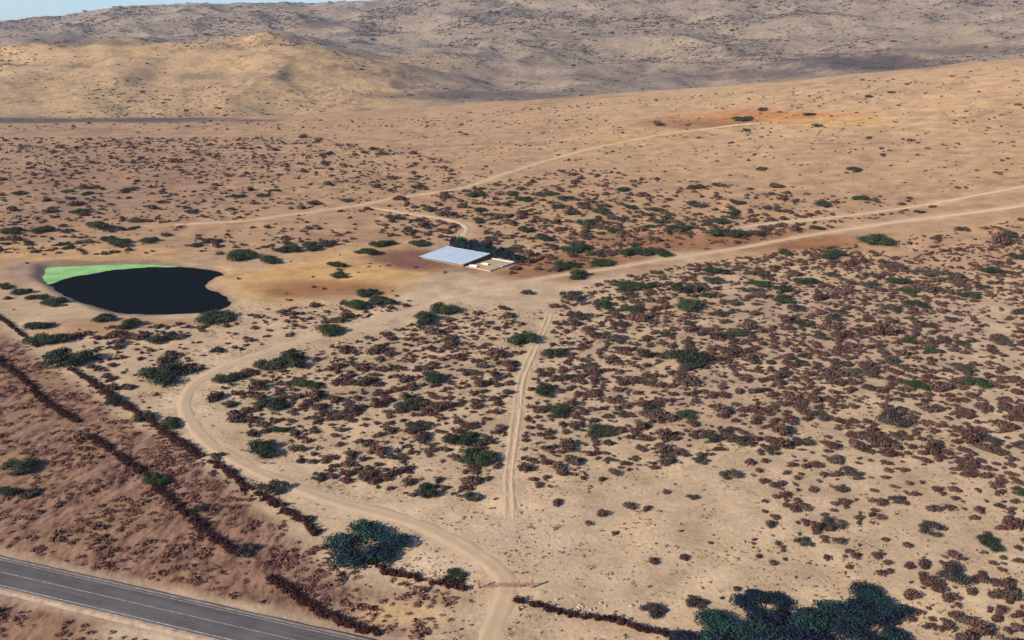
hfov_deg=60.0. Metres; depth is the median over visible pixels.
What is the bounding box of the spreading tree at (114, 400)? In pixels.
[105,394,124,406]
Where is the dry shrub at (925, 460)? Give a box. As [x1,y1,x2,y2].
[920,456,931,463]
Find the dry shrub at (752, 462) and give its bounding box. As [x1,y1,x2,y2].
[743,459,754,465]
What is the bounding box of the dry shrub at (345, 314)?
[340,309,354,317]
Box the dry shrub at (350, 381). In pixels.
[343,378,356,385]
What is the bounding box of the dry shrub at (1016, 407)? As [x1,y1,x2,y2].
[1013,405,1023,410]
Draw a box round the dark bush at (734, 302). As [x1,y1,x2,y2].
[718,299,741,305]
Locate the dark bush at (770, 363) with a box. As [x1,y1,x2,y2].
[766,359,775,364]
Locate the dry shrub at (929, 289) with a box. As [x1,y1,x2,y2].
[920,285,934,292]
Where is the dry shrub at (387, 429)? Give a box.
[383,424,394,433]
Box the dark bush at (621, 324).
[609,320,628,327]
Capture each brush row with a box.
[0,315,39,346]
[0,355,80,422]
[67,365,322,536]
[87,432,251,556]
[264,573,384,636]
[366,558,467,591]
[511,595,683,637]
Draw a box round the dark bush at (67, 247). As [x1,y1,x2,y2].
[60,246,74,248]
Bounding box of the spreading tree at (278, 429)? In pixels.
[271,426,289,432]
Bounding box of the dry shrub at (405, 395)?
[399,392,410,399]
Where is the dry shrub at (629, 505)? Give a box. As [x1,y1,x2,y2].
[622,501,636,509]
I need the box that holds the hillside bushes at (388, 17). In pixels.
[0,0,1023,119]
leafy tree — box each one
[322,518,411,570]
[449,236,457,246]
[455,235,467,247]
[463,239,471,248]
[467,240,478,250]
[473,242,483,251]
[480,242,495,252]
[488,246,493,256]
[492,246,504,257]
[500,250,513,257]
[511,254,526,260]
[666,628,704,639]
[692,607,773,639]
[728,588,793,630]
[743,608,828,639]
[784,599,869,639]
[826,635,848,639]
[828,607,913,639]
[840,580,916,622]
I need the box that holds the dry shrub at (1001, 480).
[995,476,1007,483]
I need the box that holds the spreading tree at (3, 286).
[0,282,11,289]
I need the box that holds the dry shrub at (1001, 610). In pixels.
[994,604,1008,614]
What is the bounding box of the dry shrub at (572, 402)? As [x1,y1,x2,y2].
[563,399,578,407]
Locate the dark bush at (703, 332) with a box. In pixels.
[694,329,711,335]
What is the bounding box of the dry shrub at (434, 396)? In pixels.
[427,394,440,399]
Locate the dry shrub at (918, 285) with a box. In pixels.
[910,281,933,289]
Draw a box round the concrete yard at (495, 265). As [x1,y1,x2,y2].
[466,259,511,271]
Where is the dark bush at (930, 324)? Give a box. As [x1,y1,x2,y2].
[917,322,936,327]
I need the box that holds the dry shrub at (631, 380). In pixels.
[626,377,642,383]
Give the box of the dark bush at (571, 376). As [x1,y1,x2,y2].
[566,374,576,379]
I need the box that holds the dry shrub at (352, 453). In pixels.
[345,449,357,455]
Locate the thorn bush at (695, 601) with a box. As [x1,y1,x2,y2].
[685,594,707,609]
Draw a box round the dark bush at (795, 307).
[786,304,805,310]
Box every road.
[0,558,360,639]
[175,204,1023,639]
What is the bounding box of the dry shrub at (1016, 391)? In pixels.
[1009,389,1023,394]
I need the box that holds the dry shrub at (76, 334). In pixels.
[69,331,82,338]
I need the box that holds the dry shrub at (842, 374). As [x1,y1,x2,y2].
[833,370,850,377]
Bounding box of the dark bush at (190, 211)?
[184,209,199,213]
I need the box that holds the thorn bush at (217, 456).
[210,452,224,459]
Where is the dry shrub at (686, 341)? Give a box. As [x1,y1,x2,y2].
[681,339,693,343]
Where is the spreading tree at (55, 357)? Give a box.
[40,346,100,366]
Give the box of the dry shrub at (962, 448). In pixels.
[956,446,969,452]
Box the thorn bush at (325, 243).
[318,239,337,246]
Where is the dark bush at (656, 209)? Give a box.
[648,207,664,211]
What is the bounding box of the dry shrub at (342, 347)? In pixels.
[338,344,350,350]
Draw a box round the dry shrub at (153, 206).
[147,204,156,208]
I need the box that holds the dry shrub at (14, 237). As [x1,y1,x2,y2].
[3,235,23,240]
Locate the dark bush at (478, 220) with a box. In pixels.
[473,217,483,222]
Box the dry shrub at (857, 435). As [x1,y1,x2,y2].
[848,430,864,439]
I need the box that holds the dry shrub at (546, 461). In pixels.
[539,458,551,464]
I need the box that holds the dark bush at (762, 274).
[749,269,770,276]
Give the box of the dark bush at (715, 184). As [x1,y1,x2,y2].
[711,182,726,185]
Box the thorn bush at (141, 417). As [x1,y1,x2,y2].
[132,410,154,421]
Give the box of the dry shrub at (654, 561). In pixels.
[648,557,657,564]
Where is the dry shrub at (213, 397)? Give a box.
[206,390,224,402]
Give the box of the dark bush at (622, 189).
[615,187,629,191]
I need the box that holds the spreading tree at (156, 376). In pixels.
[137,361,192,385]
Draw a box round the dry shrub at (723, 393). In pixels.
[714,390,728,396]
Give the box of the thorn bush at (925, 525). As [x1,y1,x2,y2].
[918,520,943,537]
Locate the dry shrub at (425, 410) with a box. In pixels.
[419,406,430,413]
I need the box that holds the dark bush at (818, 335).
[811,332,830,339]
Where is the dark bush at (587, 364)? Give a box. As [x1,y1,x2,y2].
[578,361,596,368]
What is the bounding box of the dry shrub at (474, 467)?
[467,464,479,470]
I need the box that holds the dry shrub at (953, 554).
[945,549,961,559]
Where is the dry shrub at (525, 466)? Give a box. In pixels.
[517,461,532,472]
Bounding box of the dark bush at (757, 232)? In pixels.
[748,230,764,235]
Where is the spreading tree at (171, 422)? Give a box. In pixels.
[157,416,180,428]
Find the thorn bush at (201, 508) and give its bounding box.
[189,503,207,512]
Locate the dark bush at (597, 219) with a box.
[590,218,604,221]
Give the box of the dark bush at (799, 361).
[794,359,807,363]
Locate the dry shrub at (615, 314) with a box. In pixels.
[610,311,620,318]
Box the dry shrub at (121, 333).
[101,330,129,338]
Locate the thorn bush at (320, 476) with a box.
[310,471,328,481]
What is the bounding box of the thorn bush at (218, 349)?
[209,347,223,352]
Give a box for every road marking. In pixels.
[0,585,231,639]
[2,560,353,639]
[2,572,293,639]
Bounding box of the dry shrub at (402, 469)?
[399,466,407,473]
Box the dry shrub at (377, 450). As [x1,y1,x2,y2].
[369,442,385,455]
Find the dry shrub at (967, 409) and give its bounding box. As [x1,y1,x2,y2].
[958,406,973,412]
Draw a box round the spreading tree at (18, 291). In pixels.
[10,288,33,294]
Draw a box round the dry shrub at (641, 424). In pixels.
[635,419,645,429]
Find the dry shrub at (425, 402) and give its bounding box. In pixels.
[420,399,428,405]
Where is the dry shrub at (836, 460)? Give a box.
[825,456,842,464]
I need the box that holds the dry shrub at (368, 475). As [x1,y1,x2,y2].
[358,470,377,481]
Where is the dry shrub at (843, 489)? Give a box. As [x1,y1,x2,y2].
[833,485,848,492]
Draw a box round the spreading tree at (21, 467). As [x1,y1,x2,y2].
[0,456,41,476]
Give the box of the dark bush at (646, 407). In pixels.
[641,403,661,412]
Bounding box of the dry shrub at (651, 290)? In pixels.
[644,288,654,292]
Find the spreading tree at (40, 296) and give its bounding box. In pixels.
[23,293,49,299]
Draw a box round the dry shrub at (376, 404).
[369,399,385,407]
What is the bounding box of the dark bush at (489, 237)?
[484,236,496,240]
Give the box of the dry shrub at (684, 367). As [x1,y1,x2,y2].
[677,365,691,370]
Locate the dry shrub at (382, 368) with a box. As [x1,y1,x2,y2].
[377,366,388,371]
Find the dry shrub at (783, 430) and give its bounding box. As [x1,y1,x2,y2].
[773,422,790,436]
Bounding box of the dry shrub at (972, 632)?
[965,628,979,637]
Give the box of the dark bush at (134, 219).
[126,217,146,221]
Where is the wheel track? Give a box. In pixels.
[502,313,552,528]
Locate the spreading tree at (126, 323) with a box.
[115,317,141,329]
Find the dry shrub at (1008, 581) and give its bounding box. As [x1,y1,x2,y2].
[999,577,1015,587]
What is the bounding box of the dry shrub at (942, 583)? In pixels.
[932,578,945,585]
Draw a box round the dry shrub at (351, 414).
[344,411,357,417]
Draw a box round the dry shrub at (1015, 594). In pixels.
[1004,586,1021,601]
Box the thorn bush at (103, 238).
[99,235,114,241]
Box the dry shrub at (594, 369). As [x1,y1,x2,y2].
[587,365,600,374]
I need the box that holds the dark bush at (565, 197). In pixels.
[557,196,575,200]
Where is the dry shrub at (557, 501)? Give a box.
[552,498,560,506]
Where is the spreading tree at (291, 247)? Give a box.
[272,243,301,251]
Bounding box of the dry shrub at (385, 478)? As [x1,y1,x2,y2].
[376,474,391,481]
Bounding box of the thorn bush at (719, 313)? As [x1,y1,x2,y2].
[706,311,727,316]
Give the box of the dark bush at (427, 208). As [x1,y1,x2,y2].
[421,206,437,210]
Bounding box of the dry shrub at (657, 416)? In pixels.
[649,410,668,421]
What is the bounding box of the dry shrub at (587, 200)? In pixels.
[582,197,595,202]
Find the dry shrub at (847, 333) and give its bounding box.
[842,330,851,335]
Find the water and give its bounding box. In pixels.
[45,267,231,314]
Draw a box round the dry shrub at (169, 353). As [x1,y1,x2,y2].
[163,350,176,356]
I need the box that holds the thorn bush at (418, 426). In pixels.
[404,419,434,430]
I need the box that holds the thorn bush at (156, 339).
[143,334,167,343]
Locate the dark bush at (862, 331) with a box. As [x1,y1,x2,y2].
[854,328,868,334]
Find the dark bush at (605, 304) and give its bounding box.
[592,300,614,308]
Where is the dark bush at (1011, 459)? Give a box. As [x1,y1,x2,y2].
[1005,455,1019,461]
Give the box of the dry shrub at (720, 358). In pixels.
[714,355,728,360]
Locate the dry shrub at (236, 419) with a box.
[226,414,242,422]
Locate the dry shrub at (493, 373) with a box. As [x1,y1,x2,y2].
[490,370,499,376]
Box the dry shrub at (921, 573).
[918,570,928,580]
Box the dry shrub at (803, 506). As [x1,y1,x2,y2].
[799,502,811,510]
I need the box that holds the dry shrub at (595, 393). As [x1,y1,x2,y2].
[584,388,601,396]
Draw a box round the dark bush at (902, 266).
[889,264,908,268]
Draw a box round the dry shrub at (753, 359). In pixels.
[746,356,759,363]
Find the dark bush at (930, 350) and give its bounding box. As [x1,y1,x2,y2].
[923,347,945,353]
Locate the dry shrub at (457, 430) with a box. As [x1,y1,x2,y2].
[452,427,463,433]
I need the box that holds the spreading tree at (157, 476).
[141,471,169,485]
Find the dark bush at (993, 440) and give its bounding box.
[979,436,1002,445]
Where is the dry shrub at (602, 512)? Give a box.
[596,508,607,516]
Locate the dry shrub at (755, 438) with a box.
[744,433,759,441]
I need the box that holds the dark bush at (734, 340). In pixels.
[729,338,745,344]
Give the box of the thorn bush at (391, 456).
[386,452,405,459]
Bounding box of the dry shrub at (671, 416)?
[664,414,675,420]
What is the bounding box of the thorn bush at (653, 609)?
[640,602,666,618]
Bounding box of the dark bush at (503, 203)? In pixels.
[494,202,509,205]
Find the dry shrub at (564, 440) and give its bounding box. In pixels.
[559,438,574,446]
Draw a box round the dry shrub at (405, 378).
[398,374,412,382]
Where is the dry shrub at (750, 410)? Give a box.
[742,407,753,412]
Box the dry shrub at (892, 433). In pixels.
[887,432,899,436]
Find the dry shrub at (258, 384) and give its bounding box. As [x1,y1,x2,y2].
[247,379,267,390]
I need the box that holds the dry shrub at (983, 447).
[974,443,992,451]
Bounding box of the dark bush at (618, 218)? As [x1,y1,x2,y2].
[608,216,626,219]
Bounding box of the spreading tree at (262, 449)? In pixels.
[246,438,277,458]
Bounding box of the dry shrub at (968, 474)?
[959,471,975,477]
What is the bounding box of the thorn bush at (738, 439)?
[731,434,754,445]
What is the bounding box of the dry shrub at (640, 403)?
[635,399,650,406]
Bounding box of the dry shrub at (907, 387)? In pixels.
[902,385,914,390]
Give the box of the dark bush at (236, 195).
[229,194,245,197]
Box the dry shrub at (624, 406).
[618,403,630,408]
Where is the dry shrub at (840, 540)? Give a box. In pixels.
[835,537,845,544]
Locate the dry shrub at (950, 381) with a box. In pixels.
[948,379,960,385]
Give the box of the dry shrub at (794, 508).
[788,505,800,512]
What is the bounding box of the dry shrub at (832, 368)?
[827,366,838,371]
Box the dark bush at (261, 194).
[255,193,270,196]
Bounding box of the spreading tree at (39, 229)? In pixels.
[29,226,55,233]
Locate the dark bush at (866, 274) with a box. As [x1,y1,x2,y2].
[860,272,882,278]
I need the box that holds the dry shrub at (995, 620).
[991,615,1002,622]
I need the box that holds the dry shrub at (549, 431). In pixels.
[544,428,554,434]
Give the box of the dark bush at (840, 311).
[833,309,848,313]
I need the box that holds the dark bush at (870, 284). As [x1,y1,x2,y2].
[858,281,880,287]
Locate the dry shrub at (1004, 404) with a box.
[997,401,1012,408]
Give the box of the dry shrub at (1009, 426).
[996,420,1019,430]
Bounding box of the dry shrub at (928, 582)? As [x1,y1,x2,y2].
[920,579,933,586]
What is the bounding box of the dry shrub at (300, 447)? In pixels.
[287,444,306,451]
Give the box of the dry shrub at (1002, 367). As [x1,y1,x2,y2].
[997,365,1007,370]
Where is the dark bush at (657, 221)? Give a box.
[652,219,667,222]
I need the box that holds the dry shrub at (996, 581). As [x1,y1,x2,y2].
[991,578,1002,586]
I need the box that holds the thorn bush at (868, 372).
[847,367,876,378]
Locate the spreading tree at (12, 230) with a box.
[0,227,22,233]
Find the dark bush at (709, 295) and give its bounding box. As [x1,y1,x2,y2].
[699,292,714,297]
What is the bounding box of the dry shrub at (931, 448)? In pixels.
[923,441,940,454]
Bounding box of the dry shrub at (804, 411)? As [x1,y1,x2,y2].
[798,408,812,414]
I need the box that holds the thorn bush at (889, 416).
[875,408,912,427]
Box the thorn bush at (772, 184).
[768,182,784,187]
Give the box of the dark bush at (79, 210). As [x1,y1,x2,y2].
[68,208,90,212]
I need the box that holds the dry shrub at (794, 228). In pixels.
[788,224,800,230]
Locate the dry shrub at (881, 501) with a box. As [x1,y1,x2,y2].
[875,497,886,506]
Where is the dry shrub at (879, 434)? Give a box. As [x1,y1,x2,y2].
[873,431,886,438]
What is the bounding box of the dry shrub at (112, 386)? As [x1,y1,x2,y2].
[105,382,119,390]
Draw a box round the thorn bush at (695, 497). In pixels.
[686,494,698,499]
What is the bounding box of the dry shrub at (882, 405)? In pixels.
[879,402,893,409]
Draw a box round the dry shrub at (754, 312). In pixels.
[749,309,760,315]
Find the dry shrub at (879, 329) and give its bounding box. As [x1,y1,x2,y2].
[866,323,895,334]
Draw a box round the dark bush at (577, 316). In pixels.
[566,312,590,319]
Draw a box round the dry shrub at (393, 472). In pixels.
[385,467,399,476]
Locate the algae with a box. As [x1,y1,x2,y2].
[42,264,179,283]
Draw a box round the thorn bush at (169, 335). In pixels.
[163,331,185,340]
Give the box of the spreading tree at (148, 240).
[139,236,159,242]
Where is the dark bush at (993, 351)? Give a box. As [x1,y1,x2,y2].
[986,349,998,354]
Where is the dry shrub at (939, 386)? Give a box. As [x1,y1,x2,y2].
[927,381,953,391]
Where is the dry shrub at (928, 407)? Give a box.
[922,403,939,412]
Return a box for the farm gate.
[477,579,533,588]
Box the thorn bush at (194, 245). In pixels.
[187,243,202,246]
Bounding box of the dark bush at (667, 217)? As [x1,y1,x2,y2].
[659,215,673,218]
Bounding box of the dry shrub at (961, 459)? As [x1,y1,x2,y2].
[957,456,968,461]
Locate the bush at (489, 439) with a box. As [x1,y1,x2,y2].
[472,433,493,446]
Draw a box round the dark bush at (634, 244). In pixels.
[627,242,639,245]
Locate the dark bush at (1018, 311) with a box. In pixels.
[1010,308,1023,314]
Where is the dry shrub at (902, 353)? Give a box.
[895,350,910,355]
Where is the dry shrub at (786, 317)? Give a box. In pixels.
[780,314,792,321]
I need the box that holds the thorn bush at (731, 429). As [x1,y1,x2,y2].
[726,426,738,432]
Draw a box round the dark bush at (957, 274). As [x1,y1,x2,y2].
[944,271,963,277]
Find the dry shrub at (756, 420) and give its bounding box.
[752,417,760,424]
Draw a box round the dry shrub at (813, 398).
[805,393,820,402]
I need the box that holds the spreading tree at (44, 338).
[21,332,71,344]
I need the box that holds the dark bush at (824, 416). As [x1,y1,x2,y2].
[806,411,831,420]
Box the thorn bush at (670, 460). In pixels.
[658,454,675,464]
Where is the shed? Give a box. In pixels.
[419,246,489,266]
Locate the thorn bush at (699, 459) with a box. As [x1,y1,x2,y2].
[691,455,709,464]
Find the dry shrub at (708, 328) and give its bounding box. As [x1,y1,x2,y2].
[702,327,713,330]
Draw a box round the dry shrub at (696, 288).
[692,284,700,292]
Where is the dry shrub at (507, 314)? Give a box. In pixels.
[503,311,515,318]
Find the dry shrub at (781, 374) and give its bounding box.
[773,370,788,379]
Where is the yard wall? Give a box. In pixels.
[490,258,513,267]
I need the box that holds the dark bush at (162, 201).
[155,200,168,202]
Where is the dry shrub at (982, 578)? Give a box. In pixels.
[973,573,990,583]
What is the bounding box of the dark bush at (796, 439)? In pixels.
[790,436,815,445]
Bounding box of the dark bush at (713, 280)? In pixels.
[702,276,725,283]
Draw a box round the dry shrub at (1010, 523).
[1001,516,1023,530]
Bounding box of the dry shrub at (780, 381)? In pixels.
[773,378,785,385]
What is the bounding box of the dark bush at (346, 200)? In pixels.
[340,198,353,201]
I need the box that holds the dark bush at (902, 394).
[894,391,906,396]
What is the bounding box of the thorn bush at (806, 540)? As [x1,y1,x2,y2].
[793,536,813,546]
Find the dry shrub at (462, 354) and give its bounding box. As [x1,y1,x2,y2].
[450,352,467,357]
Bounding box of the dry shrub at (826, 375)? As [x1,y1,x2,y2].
[820,371,839,378]
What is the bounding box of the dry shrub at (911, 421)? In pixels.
[898,416,918,423]
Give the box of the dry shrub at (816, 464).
[809,460,823,467]
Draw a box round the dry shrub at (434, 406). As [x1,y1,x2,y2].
[426,401,448,411]
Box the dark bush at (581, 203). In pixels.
[575,202,589,205]
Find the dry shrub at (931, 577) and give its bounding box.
[924,575,940,581]
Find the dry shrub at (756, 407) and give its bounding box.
[748,404,762,409]
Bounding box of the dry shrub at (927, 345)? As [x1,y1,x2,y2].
[920,343,936,347]
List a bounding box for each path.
[174,122,765,224]
[369,207,469,236]
[734,185,1023,229]
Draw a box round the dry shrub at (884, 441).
[878,436,893,447]
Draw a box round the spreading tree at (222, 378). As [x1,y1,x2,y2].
[210,371,244,382]
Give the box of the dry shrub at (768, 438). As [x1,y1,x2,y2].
[763,435,776,444]
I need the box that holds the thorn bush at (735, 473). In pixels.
[719,468,741,479]
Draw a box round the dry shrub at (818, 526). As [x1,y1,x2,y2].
[810,521,823,531]
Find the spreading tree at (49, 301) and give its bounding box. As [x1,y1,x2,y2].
[40,296,68,306]
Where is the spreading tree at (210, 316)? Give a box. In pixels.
[193,309,236,323]
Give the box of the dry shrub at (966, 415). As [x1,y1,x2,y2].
[958,412,975,418]
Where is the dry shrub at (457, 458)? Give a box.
[452,455,461,461]
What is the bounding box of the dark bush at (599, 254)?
[587,252,604,256]
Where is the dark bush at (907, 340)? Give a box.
[899,337,918,344]
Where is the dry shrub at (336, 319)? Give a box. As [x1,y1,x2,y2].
[327,317,345,322]
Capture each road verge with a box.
[0,556,372,639]
[0,587,219,639]
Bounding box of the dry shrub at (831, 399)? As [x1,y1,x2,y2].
[824,395,837,402]
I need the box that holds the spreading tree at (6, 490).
[0,485,22,496]
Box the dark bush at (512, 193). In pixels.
[506,191,518,195]
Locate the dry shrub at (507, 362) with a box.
[500,359,515,366]
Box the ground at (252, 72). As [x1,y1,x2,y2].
[0,0,1023,639]
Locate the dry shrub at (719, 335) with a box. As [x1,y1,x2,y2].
[709,330,725,339]
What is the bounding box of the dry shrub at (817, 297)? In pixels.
[812,292,825,300]
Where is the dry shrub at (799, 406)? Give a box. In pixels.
[793,402,808,409]
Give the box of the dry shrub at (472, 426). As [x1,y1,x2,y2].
[463,423,477,429]
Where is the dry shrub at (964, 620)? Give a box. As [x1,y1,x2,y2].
[954,615,981,624]
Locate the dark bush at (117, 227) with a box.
[104,225,125,231]
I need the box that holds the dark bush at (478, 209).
[474,207,487,211]
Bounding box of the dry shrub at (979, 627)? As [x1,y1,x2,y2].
[968,619,993,635]
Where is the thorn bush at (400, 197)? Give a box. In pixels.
[391,195,405,199]
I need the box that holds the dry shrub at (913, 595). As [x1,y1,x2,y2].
[903,590,922,599]
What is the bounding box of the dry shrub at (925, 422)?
[919,419,934,425]
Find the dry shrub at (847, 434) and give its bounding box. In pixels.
[845,430,854,437]
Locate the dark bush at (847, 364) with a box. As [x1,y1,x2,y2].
[840,360,852,366]
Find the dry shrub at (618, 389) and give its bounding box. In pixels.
[611,386,624,392]
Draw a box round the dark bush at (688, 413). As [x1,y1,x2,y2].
[674,409,697,420]
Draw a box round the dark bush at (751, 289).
[741,287,764,292]
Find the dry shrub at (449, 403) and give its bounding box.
[438,400,454,408]
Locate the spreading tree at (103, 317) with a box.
[91,313,115,321]
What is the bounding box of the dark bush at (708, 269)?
[702,266,729,274]
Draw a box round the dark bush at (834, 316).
[823,313,845,320]
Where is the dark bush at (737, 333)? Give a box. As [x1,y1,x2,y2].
[723,329,754,336]
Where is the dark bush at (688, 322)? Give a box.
[682,320,693,325]
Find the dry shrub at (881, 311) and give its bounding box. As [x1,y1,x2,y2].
[874,309,888,313]
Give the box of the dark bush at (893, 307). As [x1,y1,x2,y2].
[879,304,901,311]
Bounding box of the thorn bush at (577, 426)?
[572,423,584,430]
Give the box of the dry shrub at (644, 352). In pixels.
[635,348,652,357]
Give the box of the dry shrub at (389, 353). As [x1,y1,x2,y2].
[384,349,397,356]
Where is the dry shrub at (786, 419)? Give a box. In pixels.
[781,416,796,422]
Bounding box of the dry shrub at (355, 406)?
[350,404,361,411]
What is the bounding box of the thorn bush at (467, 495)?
[462,490,482,501]
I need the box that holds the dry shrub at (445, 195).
[436,193,452,198]
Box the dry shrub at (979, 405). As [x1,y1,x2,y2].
[972,402,991,409]
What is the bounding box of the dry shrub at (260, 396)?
[253,393,266,399]
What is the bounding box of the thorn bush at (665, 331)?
[658,329,672,336]
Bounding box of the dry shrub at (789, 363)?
[787,361,799,367]
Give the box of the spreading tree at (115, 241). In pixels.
[106,237,131,246]
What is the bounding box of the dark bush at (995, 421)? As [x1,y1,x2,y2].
[993,419,1006,424]
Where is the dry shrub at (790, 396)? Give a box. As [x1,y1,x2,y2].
[782,393,799,400]
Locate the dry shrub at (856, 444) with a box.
[848,438,869,449]
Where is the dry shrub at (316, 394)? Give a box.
[307,390,320,398]
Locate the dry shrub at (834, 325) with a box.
[822,320,842,329]
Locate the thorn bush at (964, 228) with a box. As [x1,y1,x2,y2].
[954,226,969,230]
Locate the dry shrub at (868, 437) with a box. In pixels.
[861,433,878,441]
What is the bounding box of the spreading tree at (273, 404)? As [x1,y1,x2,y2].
[255,397,287,411]
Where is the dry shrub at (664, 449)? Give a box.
[658,444,672,454]
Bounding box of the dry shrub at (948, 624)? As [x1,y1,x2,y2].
[942,619,956,632]
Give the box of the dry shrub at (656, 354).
[653,352,664,357]
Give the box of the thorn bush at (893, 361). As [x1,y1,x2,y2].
[883,358,901,366]
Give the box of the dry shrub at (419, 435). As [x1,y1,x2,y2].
[412,430,429,440]
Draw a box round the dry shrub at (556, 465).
[551,461,565,472]
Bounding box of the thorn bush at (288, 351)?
[280,348,298,354]
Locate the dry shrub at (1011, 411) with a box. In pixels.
[1006,408,1020,415]
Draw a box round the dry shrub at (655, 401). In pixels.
[649,400,662,406]
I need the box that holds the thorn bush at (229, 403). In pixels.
[221,400,238,407]
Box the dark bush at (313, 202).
[307,200,321,204]
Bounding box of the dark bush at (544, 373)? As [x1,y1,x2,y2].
[538,371,551,375]
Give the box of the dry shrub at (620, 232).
[615,230,625,235]
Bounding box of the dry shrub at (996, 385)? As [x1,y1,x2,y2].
[989,381,1003,388]
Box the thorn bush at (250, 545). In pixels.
[234,542,257,558]
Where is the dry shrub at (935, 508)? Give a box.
[926,504,942,511]
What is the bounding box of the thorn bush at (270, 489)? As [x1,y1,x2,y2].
[255,479,289,494]
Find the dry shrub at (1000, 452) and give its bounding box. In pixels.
[989,449,1009,455]
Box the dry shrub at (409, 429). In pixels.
[401,425,420,433]
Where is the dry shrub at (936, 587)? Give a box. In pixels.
[930,583,948,593]
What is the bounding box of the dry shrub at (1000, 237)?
[990,230,1012,244]
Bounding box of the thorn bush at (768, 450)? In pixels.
[765,445,779,454]
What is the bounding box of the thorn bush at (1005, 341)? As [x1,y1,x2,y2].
[989,337,1013,346]
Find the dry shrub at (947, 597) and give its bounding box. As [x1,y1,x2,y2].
[940,592,953,602]
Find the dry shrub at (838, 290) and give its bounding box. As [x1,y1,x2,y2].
[832,288,851,293]
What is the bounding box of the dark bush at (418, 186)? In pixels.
[409,185,426,188]
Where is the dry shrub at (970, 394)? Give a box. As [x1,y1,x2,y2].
[965,391,976,398]
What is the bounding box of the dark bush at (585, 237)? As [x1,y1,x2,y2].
[580,235,594,239]
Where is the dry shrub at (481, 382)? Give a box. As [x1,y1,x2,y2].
[473,377,488,387]
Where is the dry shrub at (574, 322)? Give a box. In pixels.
[569,319,578,325]
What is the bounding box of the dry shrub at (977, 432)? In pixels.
[974,430,986,438]
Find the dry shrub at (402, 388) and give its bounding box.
[397,385,407,390]
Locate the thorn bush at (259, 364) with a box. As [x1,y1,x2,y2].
[252,358,281,370]
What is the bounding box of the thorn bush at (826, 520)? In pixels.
[820,515,846,529]
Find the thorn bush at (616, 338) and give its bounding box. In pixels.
[605,333,624,343]
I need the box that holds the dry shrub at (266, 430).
[261,427,271,432]
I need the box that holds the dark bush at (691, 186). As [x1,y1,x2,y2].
[687,184,705,188]
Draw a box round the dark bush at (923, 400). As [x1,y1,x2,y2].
[920,398,932,403]
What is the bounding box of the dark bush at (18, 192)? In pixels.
[10,190,26,194]
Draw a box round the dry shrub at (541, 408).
[533,406,544,413]
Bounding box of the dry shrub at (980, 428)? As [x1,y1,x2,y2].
[975,426,985,430]
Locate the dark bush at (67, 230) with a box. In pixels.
[59,228,74,232]
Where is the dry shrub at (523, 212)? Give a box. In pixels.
[515,209,528,215]
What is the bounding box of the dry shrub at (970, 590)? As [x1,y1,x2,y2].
[966,587,977,595]
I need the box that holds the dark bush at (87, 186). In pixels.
[78,184,100,187]
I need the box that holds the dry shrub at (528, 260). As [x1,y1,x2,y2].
[524,257,533,263]
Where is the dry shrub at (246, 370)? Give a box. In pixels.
[240,367,253,374]
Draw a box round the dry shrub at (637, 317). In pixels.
[625,312,647,321]
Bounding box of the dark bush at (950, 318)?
[944,316,961,321]
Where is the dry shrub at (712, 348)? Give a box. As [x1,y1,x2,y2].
[705,346,716,351]
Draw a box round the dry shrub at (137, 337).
[129,333,146,339]
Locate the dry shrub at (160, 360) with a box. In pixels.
[156,355,171,363]
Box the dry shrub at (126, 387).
[120,384,136,390]
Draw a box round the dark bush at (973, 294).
[955,291,981,298]
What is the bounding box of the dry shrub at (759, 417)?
[752,414,763,420]
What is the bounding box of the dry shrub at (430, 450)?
[423,447,436,453]
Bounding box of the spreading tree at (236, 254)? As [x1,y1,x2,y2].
[225,249,257,260]
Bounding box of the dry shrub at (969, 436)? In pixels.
[956,427,982,444]
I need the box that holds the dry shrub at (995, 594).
[987,590,1003,599]
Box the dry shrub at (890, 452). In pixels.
[880,448,896,456]
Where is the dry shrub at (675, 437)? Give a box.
[667,435,680,440]
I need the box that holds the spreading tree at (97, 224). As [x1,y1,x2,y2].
[85,221,109,227]
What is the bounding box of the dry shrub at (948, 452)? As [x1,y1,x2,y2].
[939,448,955,455]
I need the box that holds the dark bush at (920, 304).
[901,300,930,308]
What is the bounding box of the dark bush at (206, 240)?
[201,238,220,243]
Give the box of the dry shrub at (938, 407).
[933,404,943,409]
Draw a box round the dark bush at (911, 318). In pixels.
[902,316,915,320]
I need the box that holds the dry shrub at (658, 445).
[653,442,666,447]
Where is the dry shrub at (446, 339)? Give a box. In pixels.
[441,336,455,342]
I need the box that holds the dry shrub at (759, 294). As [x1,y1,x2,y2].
[751,291,766,297]
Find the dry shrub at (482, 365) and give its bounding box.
[475,362,488,367]
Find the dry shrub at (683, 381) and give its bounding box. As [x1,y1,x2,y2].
[672,374,699,387]
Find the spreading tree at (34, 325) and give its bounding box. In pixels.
[22,321,57,329]
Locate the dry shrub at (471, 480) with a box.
[460,475,481,486]
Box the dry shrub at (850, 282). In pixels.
[845,279,856,284]
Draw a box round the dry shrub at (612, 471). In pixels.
[607,468,621,475]
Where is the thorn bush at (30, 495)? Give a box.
[18,487,42,499]
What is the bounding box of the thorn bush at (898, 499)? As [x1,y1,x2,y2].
[887,495,908,504]
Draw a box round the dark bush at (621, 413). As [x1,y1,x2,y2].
[612,410,632,417]
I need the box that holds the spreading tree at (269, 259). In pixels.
[260,255,281,263]
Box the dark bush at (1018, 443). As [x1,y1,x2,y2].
[1010,440,1023,449]
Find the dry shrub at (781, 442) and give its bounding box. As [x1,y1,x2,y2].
[770,437,790,448]
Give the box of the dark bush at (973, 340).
[968,338,979,342]
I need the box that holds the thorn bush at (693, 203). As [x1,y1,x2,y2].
[686,200,707,206]
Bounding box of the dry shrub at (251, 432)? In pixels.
[246,429,257,437]

